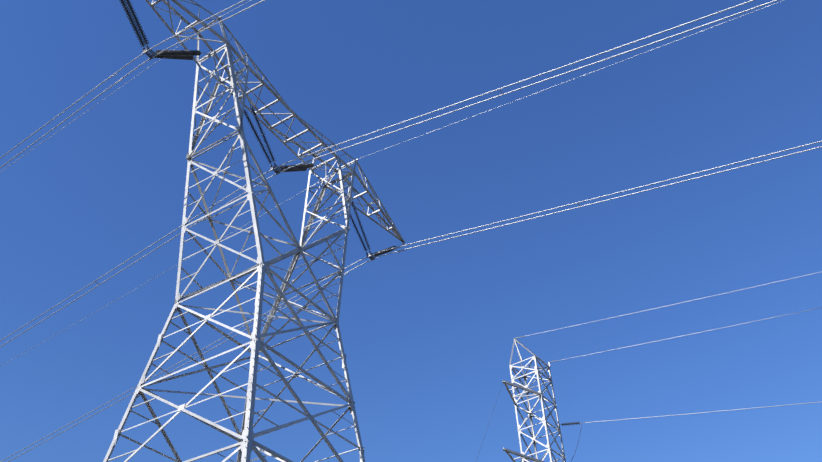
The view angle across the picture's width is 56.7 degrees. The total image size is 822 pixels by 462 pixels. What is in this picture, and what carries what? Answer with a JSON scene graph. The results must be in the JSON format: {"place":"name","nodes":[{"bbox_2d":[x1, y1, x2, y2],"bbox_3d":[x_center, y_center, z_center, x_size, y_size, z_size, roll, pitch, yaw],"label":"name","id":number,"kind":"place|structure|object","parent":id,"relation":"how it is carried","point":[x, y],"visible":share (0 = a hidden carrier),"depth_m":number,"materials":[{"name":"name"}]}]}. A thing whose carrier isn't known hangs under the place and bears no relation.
{"place":"outdoors","nodes":[
{"label":"outdoors","id":0,"kind":"place"},
{"bbox_2d":[0,0,821,461],"label":"sky","id":1,"kind":"structure","parent":0,"point":[429,331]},
{"bbox_2d":[502,338,565,461],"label":"lattice tower","id":2,"kind":"structure","parent":0,"point":[543,419],"depth_m":79.54,"materials":[{"name":"metal"}]},
{"bbox_2d":[527,272,821,422],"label":"lattice tower wires","id":3,"kind":"object","parent":2,"relation":"attached to","point":[690,334],"visible":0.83,"depth_m":75.90,"materials":[{"name":"grey metal"}]},
{"bbox_2d":[562,422,579,425],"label":"lattice tower insulator discs","id":4,"kind":"object","parent":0,"point":[570,423],"visible":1,"depth_m":79.08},
{"label":"ground","id":5,"kind":"structure","parent":0,"visible":0},
{"bbox_2d":[103,0,404,461],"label":"transmission tower","id":6,"kind":"structure","parent":5,"relation":"on","point":[246,444],"depth_m":46.80,"materials":[{"name":"metal"}]},
{"bbox_2d":[119,0,395,257],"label":"insulator discs","id":7,"kind":"object","parent":6,"relation":"hanging from","point":[174,54],"visible":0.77,"depth_m":53.56,"materials":[{"name":"ceramic"}]},
{"bbox_2d":[142,44,403,260],"bbox_3d":[-9.654,-6.109,55.467,0.736,5.051,34.226,-23,-45,23],"label":"insulator hardware","id":8,"kind":"object","parent":6,"relation":"attached to","point":[150,56],"visible":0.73,"depth_m":53.63,"materials":[{"name":"grey metal"}]},
{"bbox_2d":[0,0,821,461],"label":"phase conductors","id":9,"kind":"object","parent":8,"relation":"hanging from","point":[368,140],"visible":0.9,"depth_m":49.38,"materials":[{"name":"metal"}]},
{"bbox_2d":[1,0,783,365],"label":"shield wires","id":10,"kind":"object","parent":6,"relation":"attached to","point":[359,158],"visible":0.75,"depth_m":57.40,"materials":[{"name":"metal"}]}
]}

